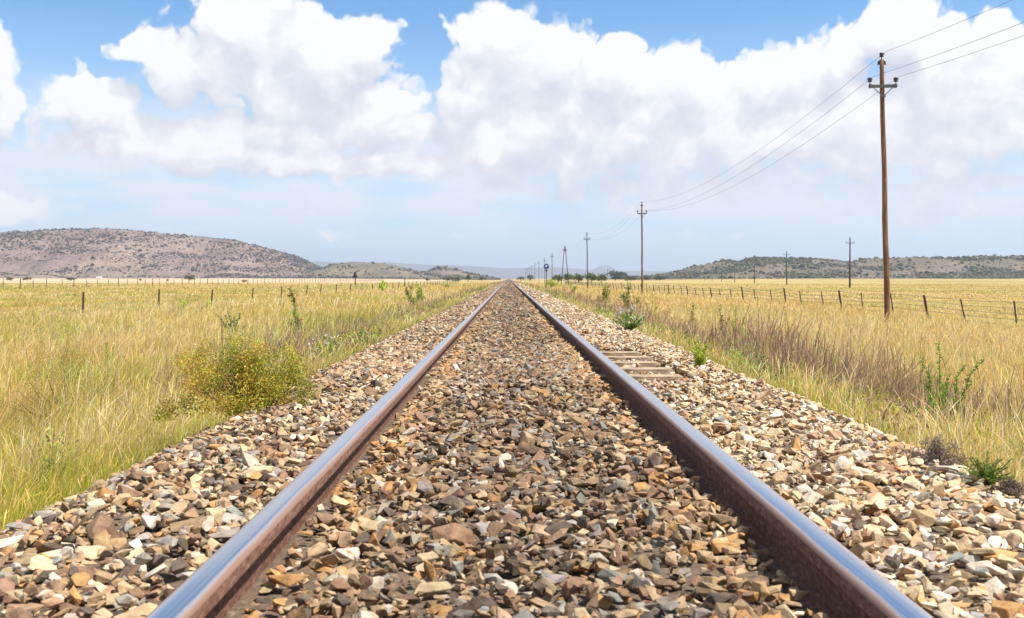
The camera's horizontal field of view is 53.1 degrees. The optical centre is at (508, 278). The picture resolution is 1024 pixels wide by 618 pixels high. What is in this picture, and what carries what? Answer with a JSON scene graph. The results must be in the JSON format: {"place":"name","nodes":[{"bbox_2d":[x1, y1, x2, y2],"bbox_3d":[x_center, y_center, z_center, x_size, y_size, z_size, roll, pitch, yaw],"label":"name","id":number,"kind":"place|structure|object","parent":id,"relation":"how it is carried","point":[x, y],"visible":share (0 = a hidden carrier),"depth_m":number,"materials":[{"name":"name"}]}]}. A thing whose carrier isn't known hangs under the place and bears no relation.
{"place":"outdoors","nodes":[
{"label":"outdoors","id":0,"kind":"place"},
{"bbox_2d":[0,228,315,277],"bbox_3d":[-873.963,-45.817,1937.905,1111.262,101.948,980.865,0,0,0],"label":"hill","id":1,"kind":"structure","parent":0,"point":[73,259],"depth_m":1807.39,"materials":[{"name":"grey stone"}]},
{"bbox_2d":[0,227,499,278],"bbox_3d":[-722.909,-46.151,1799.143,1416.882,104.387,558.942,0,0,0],"label":"hillside scrub","id":2,"kind":"object","parent":1,"relation":"on","point":[296,261],"visible":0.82,"depth_m":1832.58,"materials":[{"name":"green plant"}]},
{"bbox_2d":[292,262,438,278],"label":"hill","id":3,"kind":"structure","parent":0,"point":[370,268],"depth_m":1696.98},
{"bbox_2d":[430,266,500,279],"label":"hill","id":4,"kind":"structure","parent":0,"point":[442,272],"depth_m":1830.99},
{"bbox_2d":[311,261,666,278],"bbox_3d":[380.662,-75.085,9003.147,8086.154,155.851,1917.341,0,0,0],"label":"hills","id":5,"kind":"structure","parent":0,"point":[515,273],"depth_m":8809.59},
{"bbox_2d":[0,278,1023,529],"bbox_3d":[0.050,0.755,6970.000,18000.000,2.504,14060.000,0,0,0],"label":"ground","id":6,"kind":"structure","parent":0,"point":[562,282],"depth_m":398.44,"materials":[{"name":"yellow plant"}]},
{"bbox_2d":[0,311,132,434],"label":"shrub","id":7,"kind":"object","parent":6,"relation":"on","point":[63,392],"visible":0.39,"depth_m":10.80,"materials":[{"name":"yellow plant"}]},
{"bbox_2d":[104,341,115,369],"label":"leafy weed","id":8,"kind":"object","parent":6,"relation":"on","point":[108,354],"visible":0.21,"depth_m":19.09,"materials":[{"name":"green plant"}]},
{"bbox_2d":[178,298,186,310],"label":"leafy weed","id":9,"kind":"object","parent":6,"relation":"on","point":[181,304],"visible":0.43,"depth_m":48.93,"materials":[{"name":"green plant"}]},
{"bbox_2d":[184,275,194,279],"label":"tree","id":10,"kind":"object","parent":6,"relation":"on","point":[191,277],"visible":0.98,"depth_m":639.60,"materials":[{"name":"green plant"}]},
{"bbox_2d":[3,278,381,287],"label":"wire fence","id":11,"kind":"object","parent":6,"relation":"on","point":[166,284],"visible":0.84,"depth_m":256.54,"materials":[{"name":"metal"}]},
{"bbox_2d":[0,280,456,317],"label":"wire fence","id":12,"kind":"object","parent":6,"relation":"on","point":[159,290],"visible":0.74,"depth_m":67.13,"materials":[{"name":"metal"}]},
{"bbox_2d":[216,309,246,331],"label":"leafy weed","id":13,"kind":"object","parent":6,"relation":"on","point":[235,323],"visible":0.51,"depth_m":31.86,"materials":[{"name":"green plant"}]},
{"bbox_2d":[139,321,326,422],"bbox_3d":[-1.393,0.471,5.266,0.871,0.516,0.717,0,0,24],"label":"round bush","id":14,"kind":"object","parent":6,"relation":"on","point":[251,384],"visible":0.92,"depth_m":5.17,"materials":[{"name":"green plant"}]},
{"bbox_2d":[287,286,302,332],"bbox_3d":[-6.474,1.015,31.200,0.522,1.633,0.411,0,0,28],"label":"leafy weed","id":15,"kind":"object","parent":6,"relation":"on","point":[294,304],"visible":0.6,"depth_m":31.16,"materials":[{"name":"green plant"}]},
{"bbox_2d":[308,333,343,359],"bbox_3d":[-2.109,0.850,12.238,0.424,0.424,0.451,0,0,37],"label":"flowering plant","id":16,"kind":"object","parent":6,"relation":"on","point":[326,344],"visible":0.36,"depth_m":12.21,"materials":[{"name":"green plant"}]},
{"bbox_2d":[380,279,387,290],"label":"leafy weed","id":17,"kind":"object","parent":6,"relation":"on","point":[383,285],"visible":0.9,"depth_m":153.82,"materials":[{"name":"green plant"}]},
{"bbox_2d":[404,285,421,304],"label":"leafy weed","id":18,"kind":"object","parent":6,"relation":"on","point":[408,296],"visible":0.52,"depth_m":63.95,"materials":[{"name":"green plant"}]},
{"bbox_2d":[413,284,424,300],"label":"leafy weed","id":19,"kind":"object","parent":6,"relation":"on","point":[419,291],"visible":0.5,"depth_m":78.10,"materials":[{"name":"green plant"}]},
{"bbox_2d":[443,277,461,280],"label":"tree","id":20,"kind":"object","parent":6,"relation":"on","point":[453,279],"visible":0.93,"depth_m":639.56,"materials":[{"name":"green plant"}]},
{"bbox_2d":[0,279,1023,617],"bbox_3d":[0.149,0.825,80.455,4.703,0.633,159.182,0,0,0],"label":"ballast stones","id":21,"kind":"object","parent":6,"relation":"on","point":[486,363],"visible":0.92,"depth_m":2.91,"materials":[{"name":"beige gravel"}]},
{"bbox_2d":[145,280,506,617],"bbox_3d":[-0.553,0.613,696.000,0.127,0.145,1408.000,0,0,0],"label":"rail","id":22,"kind":"object","parent":21,"relation":"on","point":[220,582],"visible":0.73,"depth_m":2.44,"materials":[{"name":"metal"}]},
{"bbox_2d":[445,351,641,355],"bbox_3d":[0.050,0.733,8.910,2.200,0.190,0.257,0,0,0],"label":"sleeper","id":23,"kind":"object","parent":21,"relation":"on","point":[621,353],"visible":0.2,"depth_m":8.82,"materials":[{"name":"concrete"}]},
{"bbox_2d":[441,356,652,360],"bbox_3d":[0.070,0.733,8.370,2.200,0.190,0.257,0,0,0],"label":"sleeper","id":24,"kind":"object","parent":21,"relation":"on","point":[642,358],"visible":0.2,"depth_m":8.29,"materials":[{"name":"concrete"}]},
{"bbox_2d":[436,361,660,366],"bbox_3d":[0.050,0.733,7.830,2.200,0.190,0.257,0,0,0],"label":"sleeper","id":25,"kind":"object","parent":21,"relation":"on","point":[641,363],"visible":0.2,"depth_m":7.74,"materials":[{"name":"concrete"}]},
{"bbox_2d":[431,367,674,373],"bbox_3d":[0.070,0.733,7.290,2.200,0.190,0.257,0,0,0],"label":"sleeper","id":26,"kind":"object","parent":21,"relation":"on","point":[654,370],"visible":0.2,"depth_m":7.20,"materials":[{"name":"concrete"}]},
{"bbox_2d":[425,374,683,383],"bbox_3d":[0.050,0.733,6.750,2.200,0.190,0.257,0,0,0],"label":"sleeper","id":27,"kind":"object","parent":21,"relation":"on","point":[652,377],"visible":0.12,"depth_m":6.68,"materials":[{"name":"wood"}]},
{"bbox_2d":[612,305,648,329],"bbox_3d":[1.536,0.504,13.177,0.454,0.351,0.396,0,0,-10],"label":"green clump","id":28,"kind":"object","parent":21,"relation":"on","point":[627,324],"visible":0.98,"depth_m":13.13,"materials":[{"name":"green plant"}]},
{"bbox_2d":[691,335,709,366],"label":"green clump","id":29,"kind":"object","parent":21,"relation":"on","point":[699,357],"visible":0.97,"depth_m":7.66,"materials":[{"name":"green plant"}]},
{"bbox_2d":[510,280,933,617],"bbox_3d":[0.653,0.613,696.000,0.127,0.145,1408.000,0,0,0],"label":"rail","id":30,"kind":"object","parent":21,"relation":"on","point":[835,578],"visible":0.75,"depth_m":2.48,"materials":[{"name":"metal"}]},
{"bbox_2d":[898,433,980,472],"bbox_3d":[1.515,0.622,3.635,0.317,0.148,0.242,0,0,22],"label":"dead bush","id":31,"kind":"object","parent":21,"relation":"on","point":[930,456],"visible":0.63,"depth_m":3.63,"materials":[{"name":"brown plant"}]},
{"bbox_2d":[956,452,1014,485],"bbox_3d":[1.582,0.628,3.394,0.182,0.112,0.175,0,0,0],"label":"green clump","id":32,"kind":"object","parent":21,"relation":"on","point":[988,473],"visible":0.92,"depth_m":3.36,"materials":[{"name":"green plant"}]},
{"bbox_2d":[987,476,1023,498],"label":"dead bush","id":33,"kind":"object","parent":21,"relation":"on","point":[1015,489],"visible":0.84,"depth_m":3.19,"materials":[{"name":"brown plant"}]},
{"bbox_2d":[544,264,548,282],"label":"track signal","id":34,"kind":"object","parent":6,"relation":"on","point":[546,266],"visible":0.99,"depth_m":199.83,"materials":[{"name":"blue metal"}]},
{"bbox_2d":[540,278,563,287],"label":"yellow bush","id":35,"kind":"object","parent":6,"relation":"on","point":[550,283],"visible":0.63,"depth_m":192.27,"materials":[{"name":"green plant"}]},
{"bbox_2d":[550,274,562,281],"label":"tree","id":36,"kind":"object","parent":6,"relation":"on","point":[556,277],"visible":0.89,"depth_m":519.00,"materials":[{"name":"green plant"}]},
{"bbox_2d":[561,247,568,284],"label":"power pole","id":37,"kind":"object","parent":6,"relation":"on","point":[564,250],"visible":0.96,"depth_m":248.43,"materials":[{"name":"grey wood"}]},
{"bbox_2d":[563,271,573,280],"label":"tree","id":38,"kind":"object","parent":6,"relation":"on","point":[566,278],"visible":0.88,"depth_m":528.38,"materials":[{"name":"green plant"}]},
{"bbox_2d":[569,281,576,293],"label":"tall weed","id":39,"kind":"object","parent":6,"relation":"on","point":[574,288],"visible":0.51,"depth_m":98.00,"materials":[{"name":"green plant"}]},
{"bbox_2d":[572,273,584,281],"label":"tree","id":40,"kind":"object","parent":6,"relation":"on","point":[578,277],"visible":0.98,"depth_m":518.79,"materials":[{"name":"green plant"}]},
{"bbox_2d":[584,232,589,287],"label":"power pole","id":41,"kind":"object","parent":6,"relation":"on","point":[587,259],"visible":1,"depth_m":177.91,"materials":[{"name":"wood"}]},
{"bbox_2d":[584,272,598,281],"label":"tree","id":42,"kind":"object","parent":6,"relation":"on","point":[591,277],"visible":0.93,"depth_m":513.88,"materials":[{"name":"green plant"}]},
{"bbox_2d":[597,273,608,281],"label":"tree","id":43,"kind":"object","parent":6,"relation":"on","point":[601,277],"visible":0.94,"depth_m":528.90,"materials":[{"name":"green plant"}]},
{"bbox_2d":[598,284,610,302],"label":"tall weed","id":44,"kind":"object","parent":6,"relation":"on","point":[604,294],"visible":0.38,"depth_m":59.35,"materials":[{"name":"green plant"}]},
{"bbox_2d":[604,269,624,279],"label":"tree","id":45,"kind":"object","parent":6,"relation":"on","point":[616,274],"visible":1,"depth_m":897.26,"materials":[{"name":"green plant"}]},
{"bbox_2d":[618,278,641,307],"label":"tall weed","id":46,"kind":"object","parent":6,"relation":"on","point":[626,297],"visible":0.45,"depth_m":48.48,"materials":[{"name":"green plant"}]},
{"bbox_2d":[623,275,637,279],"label":"tree","id":47,"kind":"object","parent":6,"relation":"on","point":[631,277],"visible":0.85,"depth_m":698.77,"materials":[{"name":"green plant"}]},
{"bbox_2d":[637,202,646,293],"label":"power pole","id":48,"kind":"object","parent":6,"relation":"on","point":[641,213],"visible":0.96,"depth_m":107.44,"materials":[{"name":"wood"}]},
{"bbox_2d":[643,274,651,279],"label":"tree","id":49,"kind":"object","parent":6,"relation":"on","point":[646,276],"visible":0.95,"depth_m":797.84,"materials":[{"name":"green plant"}]},
{"bbox_2d":[643,301,657,316],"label":"tall weed","id":50,"kind":"object","parent":6,"relation":"on","point":[650,309],"visible":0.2,"depth_m":33.78,"materials":[{"name":"green plant"}]},
{"bbox_2d":[651,276,665,280],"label":"tree","id":51,"kind":"object","parent":6,"relation":"on","point":[659,278],"visible":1,"depth_m":849.16,"materials":[{"name":"green plant"}]},
{"bbox_2d":[686,303,693,327],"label":"tall weed","id":52,"kind":"object","parent":6,"relation":"on","point":[692,315],"visible":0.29,"depth_m":32.68,"materials":[{"name":"green plant"}]},
{"bbox_2d":[718,304,728,337],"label":"tall weed","id":53,"kind":"object","parent":6,"relation":"on","point":[721,319],"visible":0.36,"depth_m":26.82,"materials":[{"name":"green plant"}]},
{"bbox_2d":[731,307,749,338],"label":"tall weed","id":54,"kind":"object","parent":6,"relation":"on","point":[734,320],"visible":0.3,"depth_m":27.66,"materials":[{"name":"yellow plant"}]},
{"bbox_2d":[786,251,786,284],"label":"distant pole","id":55,"kind":"object","parent":6,"relation":"on","point":[786,267],"visible":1,"depth_m":300.87,"materials":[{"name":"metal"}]},
{"bbox_2d":[565,281,1023,326],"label":"wire fence","id":56,"kind":"object","parent":6,"relation":"on","point":[891,298],"visible":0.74,"depth_m":58.98,"materials":[{"name":"metal"}]},
{"bbox_2d":[849,237,850,287],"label":"distant pole","id":57,"kind":"object","parent":6,"relation":"on","point":[850,262],"visible":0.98,"depth_m":203.87,"materials":[{"name":"grey wood"}]},
{"bbox_2d":[867,52,898,321],"bbox_3d":[13.541,-3.046,36.966,1.140,10.256,0.295,-1,0,0],"label":"power pole","id":58,"kind":"object","parent":6,"relation":"on","point":[882,86],"visible":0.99,"depth_m":36.92,"materials":[{"name":"brown wood"}]},
{"bbox_2d":[892,355,952,398],"bbox_3d":[5.287,1.375,13.231,0.760,0.816,0.694,0,0,-16],"label":"tall weed","id":59,"kind":"object","parent":6,"relation":"on","point":[922,373],"visible":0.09,"depth_m":13.17,"materials":[{"name":"green plant"}]},
{"bbox_2d":[913,343,984,423],"bbox_3d":[3.862,1.009,9.130,0.566,0.904,0.651,0,0,0],"label":"tall weed","id":60,"kind":"object","parent":6,"relation":"on","point":[930,387],"visible":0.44,"depth_m":9.07,"materials":[{"name":"green plant"}]},
{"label":"power pole","id":61,"kind":"object","parent":6,"relation":"on","visible":0},
{"bbox_2d":[530,22,1023,267],"bbox_3d":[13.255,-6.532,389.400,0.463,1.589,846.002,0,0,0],"label":"overhead wire","id":62,"kind":"object","parent":61,"relation":"attached to","point":[828,111],"visible":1,"depth_m":39.80,"materials":[{"name":"metal"}]},
{"bbox_2d":[574,0,1011,246],"bbox_3d":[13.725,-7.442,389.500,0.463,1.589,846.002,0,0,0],"label":"overhead wire","id":63,"kind":"object","parent":61,"relation":"attached to","point":[834,93],"visible":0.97,"depth_m":40.63,"materials":[{"name":"metal"}]},
{"bbox_2d":[571,35,1023,251],"bbox_3d":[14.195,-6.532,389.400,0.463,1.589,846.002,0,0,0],"label":"overhead wire","id":64,"kind":"object","parent":61,"relation":"attached to","point":[842,117],"visible":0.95,"depth_m":41.27,"materials":[{"name":"metal"}]},
{"bbox_2d":[0,0,1023,271],"label":"sky","id":65,"kind":"structure","parent":0,"point":[482,133],"materials":[{"name":"blue"}]},
{"bbox_2d":[590,265,617,271],"bbox_3d":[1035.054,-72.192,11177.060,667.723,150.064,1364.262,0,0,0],"label":"peak","id":66,"kind":"structure","parent":0,"point":[603,268],"depth_m":11020.21,"materials":[{"name":"grey"}]},
{"bbox_2d":[607,255,1023,278],"bbox_3d":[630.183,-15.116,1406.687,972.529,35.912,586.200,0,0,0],"label":"hill","id":67,"kind":"structure","parent":0,"point":[920,265],"depth_m":1302.45,"materials":[{"name":"green plant"}]},
{"bbox_2d":[611,254,1023,278],"bbox_3d":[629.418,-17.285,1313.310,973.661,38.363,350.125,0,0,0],"label":"hillside scrub","id":68,"kind":"object","parent":67,"relation":"on","point":[694,274],"visible":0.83,"depth_m":1294.34,"materials":[{"name":"green plant"}]}
]}

